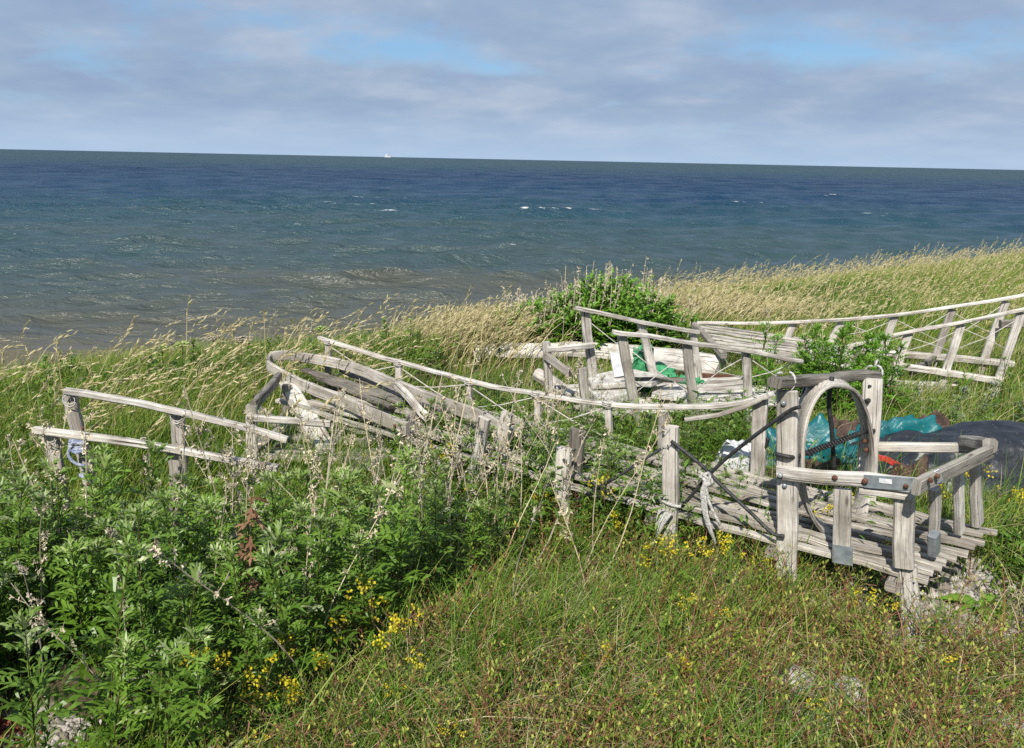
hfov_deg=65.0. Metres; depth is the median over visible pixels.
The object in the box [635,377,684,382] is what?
plank
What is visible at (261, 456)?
dry stalk
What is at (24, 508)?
dry stalk
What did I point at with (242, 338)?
umbel plant
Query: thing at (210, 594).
mugwort plant
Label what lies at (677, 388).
rock
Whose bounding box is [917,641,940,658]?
stone
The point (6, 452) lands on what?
mugwort plant
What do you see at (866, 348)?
mugwort plant
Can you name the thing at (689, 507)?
mugwort plant
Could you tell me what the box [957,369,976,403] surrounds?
mugwort plant
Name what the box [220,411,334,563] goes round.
dry stalk
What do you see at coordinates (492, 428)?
mugwort plant
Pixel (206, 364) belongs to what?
bank herb
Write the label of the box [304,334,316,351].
bank herb
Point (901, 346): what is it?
mugwort plant
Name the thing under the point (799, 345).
mugwort plant
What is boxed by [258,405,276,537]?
dry stalk
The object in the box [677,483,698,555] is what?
mugwort plant
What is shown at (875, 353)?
mugwort plant
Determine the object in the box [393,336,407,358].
bank herb
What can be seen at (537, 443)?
mugwort plant
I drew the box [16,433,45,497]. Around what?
bank herb
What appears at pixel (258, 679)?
yellow wildflower
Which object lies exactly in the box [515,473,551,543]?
mugwort plant
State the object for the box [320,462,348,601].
dry stalk
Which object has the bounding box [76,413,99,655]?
dry stalk
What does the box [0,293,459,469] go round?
reed grass
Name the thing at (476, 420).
dry stalk
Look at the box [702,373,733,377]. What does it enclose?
metal strip
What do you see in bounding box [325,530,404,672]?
mugwort plant
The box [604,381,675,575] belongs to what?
dry stalk
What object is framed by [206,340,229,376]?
bank herb
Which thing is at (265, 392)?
slatted sled
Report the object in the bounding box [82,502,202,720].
mugwort plant
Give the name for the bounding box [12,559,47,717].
dry stalk
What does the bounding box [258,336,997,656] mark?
cargo sled
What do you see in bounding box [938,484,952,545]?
yellow wildflower
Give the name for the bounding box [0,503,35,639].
mugwort plant
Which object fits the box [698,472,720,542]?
frayed rope
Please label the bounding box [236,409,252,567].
dry stalk
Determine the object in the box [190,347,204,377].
bank herb
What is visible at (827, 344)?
mugwort plant
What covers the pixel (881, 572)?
yellow wildflower
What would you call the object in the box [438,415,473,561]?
dry stalk
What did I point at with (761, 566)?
yellow wildflower
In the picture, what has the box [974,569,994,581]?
stone
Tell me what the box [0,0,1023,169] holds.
sky
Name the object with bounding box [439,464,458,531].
mugwort plant
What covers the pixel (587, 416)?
mugwort plant
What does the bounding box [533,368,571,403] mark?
log
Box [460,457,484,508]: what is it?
mugwort plant
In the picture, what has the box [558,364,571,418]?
dry stalk
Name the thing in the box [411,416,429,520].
dry stalk
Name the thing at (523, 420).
mugwort plant
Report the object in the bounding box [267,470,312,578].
mugwort plant
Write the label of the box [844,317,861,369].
dry stalk
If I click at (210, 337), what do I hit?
umbel plant
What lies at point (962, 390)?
silver plant
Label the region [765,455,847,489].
canvas
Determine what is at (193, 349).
bank herb
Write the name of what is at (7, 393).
bank herb
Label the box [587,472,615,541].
yellow wildflower
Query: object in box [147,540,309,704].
dry stalk
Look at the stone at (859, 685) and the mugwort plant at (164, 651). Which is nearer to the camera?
the mugwort plant at (164, 651)
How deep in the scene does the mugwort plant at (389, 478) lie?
3.46 m
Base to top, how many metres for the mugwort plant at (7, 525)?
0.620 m
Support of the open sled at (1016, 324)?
on the ground at (60, 687)
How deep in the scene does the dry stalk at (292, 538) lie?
2.74 m
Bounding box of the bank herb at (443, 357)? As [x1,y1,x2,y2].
[425,334,447,369]
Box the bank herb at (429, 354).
[417,337,440,375]
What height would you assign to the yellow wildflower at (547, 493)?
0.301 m
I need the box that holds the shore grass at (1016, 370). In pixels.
[0,322,1023,578]
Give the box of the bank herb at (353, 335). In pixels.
[346,324,361,344]
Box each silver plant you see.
[909,384,929,415]
[948,386,969,422]
[970,380,999,420]
[1013,400,1023,421]
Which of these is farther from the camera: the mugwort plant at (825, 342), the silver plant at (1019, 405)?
the mugwort plant at (825, 342)
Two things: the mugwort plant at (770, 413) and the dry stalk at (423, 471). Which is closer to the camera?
the dry stalk at (423, 471)
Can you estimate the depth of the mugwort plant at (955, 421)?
4.66 m
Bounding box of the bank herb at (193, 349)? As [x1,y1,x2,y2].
[183,337,206,375]
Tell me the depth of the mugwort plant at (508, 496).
3.31 m
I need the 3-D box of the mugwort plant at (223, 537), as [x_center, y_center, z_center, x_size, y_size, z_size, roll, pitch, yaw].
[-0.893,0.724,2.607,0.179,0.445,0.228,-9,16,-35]
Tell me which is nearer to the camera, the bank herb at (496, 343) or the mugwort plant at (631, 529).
the mugwort plant at (631, 529)
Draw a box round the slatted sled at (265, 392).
[241,372,399,495]
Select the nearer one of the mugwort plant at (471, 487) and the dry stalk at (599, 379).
the mugwort plant at (471, 487)
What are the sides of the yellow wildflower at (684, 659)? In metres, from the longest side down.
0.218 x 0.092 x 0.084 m
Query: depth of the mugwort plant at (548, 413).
4.18 m
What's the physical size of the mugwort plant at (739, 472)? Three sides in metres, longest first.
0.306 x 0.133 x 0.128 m
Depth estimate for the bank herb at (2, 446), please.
3.94 m
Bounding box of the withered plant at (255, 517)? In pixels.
[234,496,268,649]
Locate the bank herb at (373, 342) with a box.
[365,330,384,363]
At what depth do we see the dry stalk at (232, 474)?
2.86 m
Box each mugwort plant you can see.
[0,448,45,609]
[0,465,81,622]
[0,472,61,681]
[0,476,73,644]
[0,491,57,583]
[0,497,38,615]
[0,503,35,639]
[0,551,46,687]
[0,605,82,747]
[1,482,30,538]
[2,489,81,654]
[21,455,83,605]
[22,464,95,629]
[40,532,115,689]
[45,442,133,616]
[45,451,131,639]
[45,493,85,593]
[49,532,173,747]
[66,631,153,747]
[74,445,123,552]
[74,484,161,614]
[75,535,150,700]
[76,493,132,594]
[76,503,154,646]
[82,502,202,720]
[85,516,157,642]
[102,437,185,623]
[109,516,208,710]
[119,562,245,747]
[122,498,208,651]
[126,504,189,588]
[130,636,200,747]
[131,487,227,668]
[133,506,188,601]
[149,472,191,573]
[159,624,256,747]
[164,486,236,643]
[167,472,214,590]
[167,583,225,715]
[180,502,205,554]
[186,492,246,625]
[186,541,273,693]
[191,477,244,569]
[194,493,292,643]
[208,540,281,703]
[210,533,265,649]
[215,501,267,605]
[224,605,291,746]
[227,519,334,693]
[230,479,261,553]
[237,495,280,590]
[247,543,353,714]
[249,492,297,579]
[251,469,319,619]
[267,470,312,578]
[271,498,350,671]
[274,512,361,689]
[278,467,331,602]
[289,487,353,633]
[293,468,337,578]
[309,495,337,558]
[315,464,382,635]
[318,480,345,530]
[319,467,396,589]
[324,496,390,642]
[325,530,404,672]
[327,477,346,543]
[339,462,387,565]
[347,484,411,633]
[349,444,440,644]
[370,465,427,589]
[378,517,414,577]
[380,480,396,521]
[383,477,400,528]
[383,498,422,612]
[386,428,403,471]
[389,402,419,472]
[393,485,452,599]
[403,491,423,543]
[408,477,466,616]
[411,413,435,466]
[411,431,437,479]
[411,446,464,578]
[414,397,436,456]
[416,489,434,545]
[423,489,459,564]
[434,401,457,454]
[436,497,488,601]
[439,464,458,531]
[442,433,468,488]
[447,390,465,432]
[451,497,472,534]
[456,417,474,473]
[458,500,497,595]
[459,483,492,547]
[460,434,490,492]
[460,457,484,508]
[473,385,489,407]
[475,489,518,580]
[485,424,511,504]
[485,442,518,526]
[485,529,508,573]
[486,391,502,410]
[487,469,508,529]
[488,384,502,410]
[493,486,518,555]
[496,390,506,409]
[503,484,522,538]
[508,456,535,514]
[509,503,538,568]
[510,415,529,486]
[510,427,542,523]
[514,473,550,566]
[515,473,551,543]
[520,386,545,417]
[520,439,548,500]
[529,467,558,528]
[531,440,554,520]
[531,460,548,509]
[538,404,555,439]
[539,429,558,497]
[552,427,569,453]
[574,410,593,434]
[575,483,594,522]
[578,461,618,527]
[583,491,603,533]
[591,449,619,525]
[593,445,624,528]
[594,424,610,466]
[596,433,628,509]
[599,436,618,505]
[605,487,635,545]
[613,423,623,441]
[619,458,648,543]
[620,446,640,509]
[622,452,638,506]
[623,508,642,560]
[625,412,656,476]
[626,467,659,534]
[647,476,685,552]
[671,503,707,581]
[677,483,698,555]
[679,414,701,473]
[679,428,698,536]
[684,466,714,556]
[708,475,729,538]
[711,469,731,522]
[720,389,733,440]
[726,475,746,545]
[728,455,747,498]
[730,468,748,503]
[733,388,750,431]
[740,321,777,385]
[748,447,773,477]
[752,332,791,385]
[753,353,778,392]
[767,397,775,422]
[785,340,826,397]
[785,341,809,375]
[789,351,818,406]
[790,321,823,393]
[792,331,829,398]
[793,352,815,415]
[798,337,835,418]
[800,345,836,391]
[802,329,835,418]
[809,332,851,401]
[812,396,826,417]
[813,345,860,418]
[814,325,861,419]
[817,330,854,407]
[819,328,834,367]
[827,320,856,408]
[833,331,873,417]
[839,353,876,414]
[841,348,861,413]
[844,341,874,411]
[851,339,893,409]
[854,330,899,405]
[860,336,888,386]
[871,329,910,402]
[873,336,895,402]
[880,340,916,419]
[891,363,912,416]
[904,386,920,417]
[921,398,942,416]
[945,396,970,423]
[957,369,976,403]
[972,392,992,420]
[991,356,1017,407]
[996,372,1019,419]
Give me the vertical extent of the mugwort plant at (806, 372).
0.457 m
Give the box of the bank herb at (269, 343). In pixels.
[250,336,275,370]
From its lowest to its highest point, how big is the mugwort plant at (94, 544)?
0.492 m
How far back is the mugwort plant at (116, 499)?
2.82 m
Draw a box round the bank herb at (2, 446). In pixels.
[0,431,18,466]
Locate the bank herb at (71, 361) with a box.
[59,349,88,384]
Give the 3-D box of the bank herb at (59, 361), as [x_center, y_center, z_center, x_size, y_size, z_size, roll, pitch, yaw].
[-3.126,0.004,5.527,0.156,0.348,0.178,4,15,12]
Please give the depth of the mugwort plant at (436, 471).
3.03 m
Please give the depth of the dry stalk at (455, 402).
3.31 m
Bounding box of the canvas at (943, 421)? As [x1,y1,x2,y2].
[918,409,949,427]
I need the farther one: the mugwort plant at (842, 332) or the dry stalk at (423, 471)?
the mugwort plant at (842, 332)
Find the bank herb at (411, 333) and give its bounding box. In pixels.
[402,316,420,360]
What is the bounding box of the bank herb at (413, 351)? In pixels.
[407,340,421,369]
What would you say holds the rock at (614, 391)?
on the loaded sled at (692, 360)
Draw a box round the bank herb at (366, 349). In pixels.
[354,338,374,362]
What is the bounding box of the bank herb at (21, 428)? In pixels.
[6,412,41,440]
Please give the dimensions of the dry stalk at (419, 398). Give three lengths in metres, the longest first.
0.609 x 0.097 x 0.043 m
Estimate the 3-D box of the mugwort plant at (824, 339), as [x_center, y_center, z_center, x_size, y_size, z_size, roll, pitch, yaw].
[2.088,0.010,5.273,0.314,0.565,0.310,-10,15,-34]
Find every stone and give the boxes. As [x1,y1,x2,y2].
[705,569,740,596]
[779,664,814,700]
[834,675,869,707]
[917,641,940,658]
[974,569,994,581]
[997,716,1017,727]
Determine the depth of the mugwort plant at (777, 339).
5.22 m
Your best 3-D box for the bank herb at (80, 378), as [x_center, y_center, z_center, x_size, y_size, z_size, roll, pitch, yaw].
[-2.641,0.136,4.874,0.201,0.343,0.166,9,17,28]
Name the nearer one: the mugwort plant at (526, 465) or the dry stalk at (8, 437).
the dry stalk at (8, 437)
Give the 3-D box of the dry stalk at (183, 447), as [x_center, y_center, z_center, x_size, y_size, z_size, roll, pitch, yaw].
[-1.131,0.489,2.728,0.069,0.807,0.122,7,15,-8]
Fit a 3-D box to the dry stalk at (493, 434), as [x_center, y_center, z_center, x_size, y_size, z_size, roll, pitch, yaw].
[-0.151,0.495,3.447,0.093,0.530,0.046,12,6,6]
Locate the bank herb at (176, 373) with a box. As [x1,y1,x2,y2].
[165,366,181,395]
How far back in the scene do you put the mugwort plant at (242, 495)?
3.17 m
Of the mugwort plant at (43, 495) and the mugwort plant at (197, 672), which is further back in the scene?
the mugwort plant at (43, 495)
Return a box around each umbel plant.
[147,345,177,381]
[165,341,193,374]
[204,335,220,365]
[225,335,255,363]
[306,326,328,352]
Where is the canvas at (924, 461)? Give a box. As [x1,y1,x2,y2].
[883,454,945,510]
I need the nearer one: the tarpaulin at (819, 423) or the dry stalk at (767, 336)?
the tarpaulin at (819, 423)
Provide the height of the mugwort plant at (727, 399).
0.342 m
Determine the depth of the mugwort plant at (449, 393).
4.12 m
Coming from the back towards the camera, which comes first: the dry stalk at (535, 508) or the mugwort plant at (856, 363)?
the mugwort plant at (856, 363)
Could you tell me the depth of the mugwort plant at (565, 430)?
3.83 m
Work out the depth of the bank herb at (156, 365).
5.29 m
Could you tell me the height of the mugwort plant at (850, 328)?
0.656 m
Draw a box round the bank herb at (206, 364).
[198,350,220,385]
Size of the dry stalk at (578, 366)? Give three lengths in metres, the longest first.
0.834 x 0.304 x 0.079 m
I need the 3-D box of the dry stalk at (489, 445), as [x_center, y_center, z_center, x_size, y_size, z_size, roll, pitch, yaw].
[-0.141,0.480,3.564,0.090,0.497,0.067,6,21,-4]
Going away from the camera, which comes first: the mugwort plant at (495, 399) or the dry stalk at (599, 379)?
the mugwort plant at (495, 399)
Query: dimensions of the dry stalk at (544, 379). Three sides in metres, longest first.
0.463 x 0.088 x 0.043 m
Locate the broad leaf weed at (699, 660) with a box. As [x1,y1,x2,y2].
[668,646,717,672]
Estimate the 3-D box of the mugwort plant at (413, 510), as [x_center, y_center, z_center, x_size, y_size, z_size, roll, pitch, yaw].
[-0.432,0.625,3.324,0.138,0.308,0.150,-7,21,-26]
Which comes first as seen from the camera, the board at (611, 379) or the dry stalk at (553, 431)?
the dry stalk at (553, 431)
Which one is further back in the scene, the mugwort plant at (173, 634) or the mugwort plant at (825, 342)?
the mugwort plant at (825, 342)
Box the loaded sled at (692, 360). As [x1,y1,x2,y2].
[542,306,803,441]
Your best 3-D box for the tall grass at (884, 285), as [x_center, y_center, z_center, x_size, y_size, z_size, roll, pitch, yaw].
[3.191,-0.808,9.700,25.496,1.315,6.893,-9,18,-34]
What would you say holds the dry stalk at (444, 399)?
on the ground at (60, 687)
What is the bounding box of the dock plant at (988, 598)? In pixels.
[937,593,1011,627]
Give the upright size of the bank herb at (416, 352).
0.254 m
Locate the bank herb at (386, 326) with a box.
[373,316,401,356]
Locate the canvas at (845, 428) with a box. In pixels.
[833,417,859,446]
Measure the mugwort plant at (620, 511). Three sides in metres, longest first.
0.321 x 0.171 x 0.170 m
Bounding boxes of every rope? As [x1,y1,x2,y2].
[67,439,93,482]
[652,497,681,549]
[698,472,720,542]
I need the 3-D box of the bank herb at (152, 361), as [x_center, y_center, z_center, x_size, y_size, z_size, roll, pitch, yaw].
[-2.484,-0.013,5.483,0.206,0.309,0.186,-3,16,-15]
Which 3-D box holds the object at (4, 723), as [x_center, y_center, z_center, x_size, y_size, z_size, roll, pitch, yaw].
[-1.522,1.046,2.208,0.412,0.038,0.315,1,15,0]
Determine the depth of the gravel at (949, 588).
3.03 m
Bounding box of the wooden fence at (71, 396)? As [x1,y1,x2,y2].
[22,387,327,574]
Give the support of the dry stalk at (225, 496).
on the ground at (60, 687)
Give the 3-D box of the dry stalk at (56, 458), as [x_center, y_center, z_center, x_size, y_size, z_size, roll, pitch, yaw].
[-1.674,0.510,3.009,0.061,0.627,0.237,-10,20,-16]
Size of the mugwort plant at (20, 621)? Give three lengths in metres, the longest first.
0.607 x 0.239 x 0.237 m
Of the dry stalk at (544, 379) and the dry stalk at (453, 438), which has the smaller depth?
the dry stalk at (453, 438)
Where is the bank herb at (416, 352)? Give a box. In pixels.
[406,351,423,380]
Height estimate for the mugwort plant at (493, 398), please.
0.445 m
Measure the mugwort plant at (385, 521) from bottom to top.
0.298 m
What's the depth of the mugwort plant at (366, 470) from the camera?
3.02 m
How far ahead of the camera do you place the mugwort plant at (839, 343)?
5.05 m
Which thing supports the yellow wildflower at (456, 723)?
on the ground at (60, 687)
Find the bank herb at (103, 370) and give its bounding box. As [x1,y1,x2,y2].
[96,363,114,389]
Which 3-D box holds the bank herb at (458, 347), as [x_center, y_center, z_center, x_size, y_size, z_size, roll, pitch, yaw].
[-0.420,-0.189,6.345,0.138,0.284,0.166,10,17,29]
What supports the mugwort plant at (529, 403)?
on the ground at (60, 687)
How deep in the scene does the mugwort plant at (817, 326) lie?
5.26 m
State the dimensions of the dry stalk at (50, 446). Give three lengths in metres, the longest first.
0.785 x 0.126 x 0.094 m
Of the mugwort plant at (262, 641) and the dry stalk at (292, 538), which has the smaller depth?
the mugwort plant at (262, 641)
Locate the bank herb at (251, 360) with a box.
[244,353,259,374]
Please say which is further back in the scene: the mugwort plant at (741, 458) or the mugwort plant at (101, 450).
the mugwort plant at (741, 458)
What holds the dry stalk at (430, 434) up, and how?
on the ground at (60, 687)
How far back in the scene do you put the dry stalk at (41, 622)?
2.00 m
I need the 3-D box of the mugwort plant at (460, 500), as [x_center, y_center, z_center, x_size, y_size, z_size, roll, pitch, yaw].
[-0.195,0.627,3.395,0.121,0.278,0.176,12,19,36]
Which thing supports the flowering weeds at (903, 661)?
on the ground at (60, 687)
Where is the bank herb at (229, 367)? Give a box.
[221,356,240,387]
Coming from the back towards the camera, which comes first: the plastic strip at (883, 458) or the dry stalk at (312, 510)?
the plastic strip at (883, 458)
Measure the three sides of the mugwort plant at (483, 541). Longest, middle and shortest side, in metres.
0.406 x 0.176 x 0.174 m
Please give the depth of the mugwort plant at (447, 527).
3.21 m
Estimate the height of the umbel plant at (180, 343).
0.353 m
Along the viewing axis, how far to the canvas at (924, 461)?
3.78 m
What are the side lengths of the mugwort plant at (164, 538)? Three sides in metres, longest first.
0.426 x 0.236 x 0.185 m
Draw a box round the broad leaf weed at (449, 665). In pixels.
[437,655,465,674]
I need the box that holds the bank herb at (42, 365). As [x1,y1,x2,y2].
[35,362,58,390]
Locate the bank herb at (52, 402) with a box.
[35,386,61,424]
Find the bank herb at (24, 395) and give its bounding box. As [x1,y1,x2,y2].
[11,378,42,416]
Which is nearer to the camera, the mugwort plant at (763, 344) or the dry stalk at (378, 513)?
the dry stalk at (378, 513)
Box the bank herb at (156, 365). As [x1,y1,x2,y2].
[147,353,163,383]
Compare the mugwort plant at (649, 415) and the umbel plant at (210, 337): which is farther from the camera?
the umbel plant at (210, 337)
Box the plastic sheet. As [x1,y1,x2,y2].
[715,439,767,500]
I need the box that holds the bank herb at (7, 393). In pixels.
[0,383,14,413]
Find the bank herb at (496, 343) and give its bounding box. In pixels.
[490,323,505,364]
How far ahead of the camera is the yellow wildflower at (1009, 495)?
3.52 m
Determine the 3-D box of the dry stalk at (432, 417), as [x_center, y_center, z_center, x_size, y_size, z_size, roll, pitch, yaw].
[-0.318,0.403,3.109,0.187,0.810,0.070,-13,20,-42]
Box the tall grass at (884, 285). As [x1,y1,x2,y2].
[0,235,1023,601]
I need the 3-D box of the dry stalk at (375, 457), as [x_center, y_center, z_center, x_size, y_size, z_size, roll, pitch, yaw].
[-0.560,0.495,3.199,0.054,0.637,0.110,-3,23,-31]
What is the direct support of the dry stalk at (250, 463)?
on the ground at (60, 687)
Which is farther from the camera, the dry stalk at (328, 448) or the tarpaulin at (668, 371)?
the tarpaulin at (668, 371)
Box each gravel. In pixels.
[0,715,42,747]
[10,713,106,747]
[596,543,1023,747]
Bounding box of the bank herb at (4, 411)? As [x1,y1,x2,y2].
[0,403,19,434]
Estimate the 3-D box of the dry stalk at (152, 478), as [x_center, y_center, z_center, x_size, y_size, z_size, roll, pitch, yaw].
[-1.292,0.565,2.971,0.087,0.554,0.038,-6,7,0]
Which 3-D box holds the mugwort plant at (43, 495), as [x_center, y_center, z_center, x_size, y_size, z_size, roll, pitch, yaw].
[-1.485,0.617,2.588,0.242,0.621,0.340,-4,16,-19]
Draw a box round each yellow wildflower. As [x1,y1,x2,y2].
[180,647,230,747]
[189,645,220,741]
[237,677,274,743]
[242,729,269,747]
[243,653,289,743]
[253,676,307,747]
[264,630,299,719]
[294,647,331,715]
[327,610,353,697]
[345,574,392,672]
[357,595,395,671]
[372,617,404,721]
[383,683,406,714]
[389,603,446,694]
[405,646,435,706]
[426,440,454,513]
[435,719,465,747]
[532,492,559,550]
[580,641,611,693]
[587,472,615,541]
[610,510,636,560]
[640,544,667,600]
[643,681,659,719]
[655,533,693,601]
[666,653,692,697]
[670,593,696,644]
[689,540,714,584]
[699,530,737,628]
[705,650,726,695]
[709,607,733,641]
[719,534,745,587]
[752,555,775,594]
[802,504,832,567]
[806,697,828,742]
[849,584,876,632]
[862,602,899,639]
[868,538,891,601]
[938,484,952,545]
[942,652,968,700]
[965,463,996,551]
[996,485,1019,512]
[1009,488,1023,566]
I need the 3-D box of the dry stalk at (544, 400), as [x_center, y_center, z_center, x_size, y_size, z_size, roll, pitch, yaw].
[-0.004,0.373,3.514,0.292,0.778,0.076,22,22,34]
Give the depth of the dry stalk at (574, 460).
2.98 m
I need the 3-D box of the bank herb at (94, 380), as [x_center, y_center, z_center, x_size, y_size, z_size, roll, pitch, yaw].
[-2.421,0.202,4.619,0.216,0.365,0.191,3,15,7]
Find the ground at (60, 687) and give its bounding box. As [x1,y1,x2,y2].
[0,269,1023,747]
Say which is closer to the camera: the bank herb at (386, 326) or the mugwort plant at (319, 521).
the mugwort plant at (319, 521)
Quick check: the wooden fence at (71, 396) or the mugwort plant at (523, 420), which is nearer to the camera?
the wooden fence at (71, 396)
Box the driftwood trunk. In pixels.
[474,341,728,375]
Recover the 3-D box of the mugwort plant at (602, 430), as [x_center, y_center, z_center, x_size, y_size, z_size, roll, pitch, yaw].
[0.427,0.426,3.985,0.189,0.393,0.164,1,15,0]
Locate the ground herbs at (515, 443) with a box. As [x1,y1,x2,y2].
[205,387,1023,747]
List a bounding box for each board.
[588,369,667,388]
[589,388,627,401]
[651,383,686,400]
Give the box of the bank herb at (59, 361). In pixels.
[51,350,66,383]
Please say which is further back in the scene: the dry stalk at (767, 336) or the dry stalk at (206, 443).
the dry stalk at (767, 336)
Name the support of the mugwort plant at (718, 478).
on the ground at (60, 687)
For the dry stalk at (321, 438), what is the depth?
3.11 m
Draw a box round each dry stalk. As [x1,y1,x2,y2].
[0,458,50,591]
[4,433,21,506]
[9,583,132,745]
[12,437,69,579]
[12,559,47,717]
[22,502,51,674]
[26,423,104,595]
[37,402,74,553]
[38,404,80,602]
[47,423,66,542]
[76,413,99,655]
[105,523,139,739]
[139,434,162,541]
[141,456,169,514]
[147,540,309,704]
[171,411,192,580]
[176,385,228,571]
[179,421,244,567]
[200,472,233,645]
[201,422,254,532]
[216,420,243,539]
[218,463,254,588]
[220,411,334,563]
[223,452,245,553]
[225,445,298,657]
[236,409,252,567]
[241,438,253,564]
[243,409,274,553]
[245,413,260,533]
[246,455,299,524]
[250,410,259,502]
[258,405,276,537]
[269,494,306,605]
[275,408,311,499]
[278,427,291,517]
[284,481,319,673]
[289,393,347,563]
[299,432,336,587]
[300,416,326,568]
[312,410,341,576]
[314,471,403,674]
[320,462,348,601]
[323,388,347,505]
[323,432,357,608]
[333,368,345,470]
[335,395,358,522]
[356,378,377,502]
[365,439,387,610]
[367,408,385,479]
[368,428,381,514]
[370,422,409,632]
[374,392,460,520]
[392,435,413,519]
[405,422,430,593]
[408,374,448,568]
[409,407,421,485]
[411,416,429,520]
[414,393,435,468]
[420,417,446,549]
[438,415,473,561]
[439,395,460,496]
[441,462,471,526]
[442,411,469,534]
[443,461,458,588]
[444,374,461,523]
[447,345,478,477]
[453,443,477,547]
[455,414,516,577]
[458,433,498,531]
[468,437,495,522]
[470,398,488,506]
[474,430,522,589]
[481,386,550,495]
[483,368,522,535]
[484,411,509,562]
[490,416,518,583]
[500,374,554,462]
[501,438,559,577]
[504,358,583,518]
[508,431,520,543]
[511,400,568,501]
[511,467,550,609]
[513,423,524,565]
[531,410,595,570]
[533,397,548,460]
[539,387,556,470]
[542,378,569,417]
[545,395,560,476]
[550,477,586,594]
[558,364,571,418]
[558,443,571,541]
[570,367,580,411]
[582,415,671,579]
[590,358,596,423]
[592,419,609,567]
[594,364,602,408]
[599,375,605,428]
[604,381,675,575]
[764,307,771,372]
[799,320,813,371]
[820,325,829,396]
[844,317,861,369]
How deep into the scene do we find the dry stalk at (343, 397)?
3.25 m
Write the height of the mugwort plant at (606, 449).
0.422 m
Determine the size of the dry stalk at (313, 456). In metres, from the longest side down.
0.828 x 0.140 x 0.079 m
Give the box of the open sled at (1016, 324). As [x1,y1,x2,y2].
[691,293,1023,396]
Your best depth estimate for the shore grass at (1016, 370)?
5.09 m
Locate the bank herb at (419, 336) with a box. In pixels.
[414,328,425,351]
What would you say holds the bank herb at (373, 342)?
on the ground at (60, 687)
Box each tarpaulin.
[632,345,653,371]
[636,387,651,393]
[655,361,678,377]
[678,375,705,384]
[766,413,857,470]
[845,414,941,446]
[849,420,1023,515]
[882,430,944,470]
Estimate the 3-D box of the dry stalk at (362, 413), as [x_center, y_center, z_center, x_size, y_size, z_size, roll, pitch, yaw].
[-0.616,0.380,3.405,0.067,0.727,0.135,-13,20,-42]
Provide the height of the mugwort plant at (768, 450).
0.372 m
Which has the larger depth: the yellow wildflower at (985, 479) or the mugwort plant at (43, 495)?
the yellow wildflower at (985, 479)
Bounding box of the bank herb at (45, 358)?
[32,354,61,401]
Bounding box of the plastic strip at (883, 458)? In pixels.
[878,455,899,465]
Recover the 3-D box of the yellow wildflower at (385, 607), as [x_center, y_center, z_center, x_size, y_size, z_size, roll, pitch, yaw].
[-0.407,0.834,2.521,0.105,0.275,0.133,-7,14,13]
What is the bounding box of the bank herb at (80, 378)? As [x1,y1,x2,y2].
[62,368,84,400]
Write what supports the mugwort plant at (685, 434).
on the ground at (60, 687)
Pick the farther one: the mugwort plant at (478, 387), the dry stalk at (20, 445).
the mugwort plant at (478, 387)
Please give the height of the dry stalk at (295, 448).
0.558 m
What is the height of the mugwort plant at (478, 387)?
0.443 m
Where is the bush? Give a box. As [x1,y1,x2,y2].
[495,258,699,349]
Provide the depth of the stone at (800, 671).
2.49 m
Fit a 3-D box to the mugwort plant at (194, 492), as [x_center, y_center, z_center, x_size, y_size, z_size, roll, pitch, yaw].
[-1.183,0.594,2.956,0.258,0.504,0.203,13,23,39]
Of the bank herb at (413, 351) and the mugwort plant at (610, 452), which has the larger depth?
the bank herb at (413, 351)
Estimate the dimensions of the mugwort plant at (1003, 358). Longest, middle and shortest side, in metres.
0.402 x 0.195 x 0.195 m
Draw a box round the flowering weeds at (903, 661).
[196,452,1023,747]
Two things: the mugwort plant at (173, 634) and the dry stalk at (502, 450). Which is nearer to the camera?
the mugwort plant at (173, 634)
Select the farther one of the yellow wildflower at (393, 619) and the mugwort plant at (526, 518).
the mugwort plant at (526, 518)
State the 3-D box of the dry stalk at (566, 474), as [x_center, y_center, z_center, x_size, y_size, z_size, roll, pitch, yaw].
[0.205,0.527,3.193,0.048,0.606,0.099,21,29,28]
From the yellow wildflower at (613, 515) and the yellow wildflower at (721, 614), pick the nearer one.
the yellow wildflower at (721, 614)
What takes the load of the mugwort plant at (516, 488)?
on the ground at (60, 687)
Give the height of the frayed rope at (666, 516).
0.224 m
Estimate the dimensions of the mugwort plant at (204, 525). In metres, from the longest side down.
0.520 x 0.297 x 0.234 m
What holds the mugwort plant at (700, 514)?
on the ground at (60, 687)
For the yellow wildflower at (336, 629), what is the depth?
2.39 m
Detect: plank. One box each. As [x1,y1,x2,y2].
[609,352,623,376]
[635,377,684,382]
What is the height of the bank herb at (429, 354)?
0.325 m
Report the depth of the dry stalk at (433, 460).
3.09 m
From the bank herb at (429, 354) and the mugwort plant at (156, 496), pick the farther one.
the bank herb at (429, 354)
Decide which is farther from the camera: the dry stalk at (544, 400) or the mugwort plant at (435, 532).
the dry stalk at (544, 400)
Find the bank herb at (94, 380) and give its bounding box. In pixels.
[79,375,104,410]
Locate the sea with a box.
[0,149,1023,372]
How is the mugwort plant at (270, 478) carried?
on the ground at (60, 687)
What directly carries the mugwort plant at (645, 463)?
on the ground at (60, 687)
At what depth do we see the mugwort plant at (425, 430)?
3.98 m
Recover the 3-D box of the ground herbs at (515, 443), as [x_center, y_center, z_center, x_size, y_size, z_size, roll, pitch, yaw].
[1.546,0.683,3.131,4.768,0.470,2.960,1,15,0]
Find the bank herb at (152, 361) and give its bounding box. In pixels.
[139,351,160,381]
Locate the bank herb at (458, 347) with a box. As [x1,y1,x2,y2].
[450,333,467,365]
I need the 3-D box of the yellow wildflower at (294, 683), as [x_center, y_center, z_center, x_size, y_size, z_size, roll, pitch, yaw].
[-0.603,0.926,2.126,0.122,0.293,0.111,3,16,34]

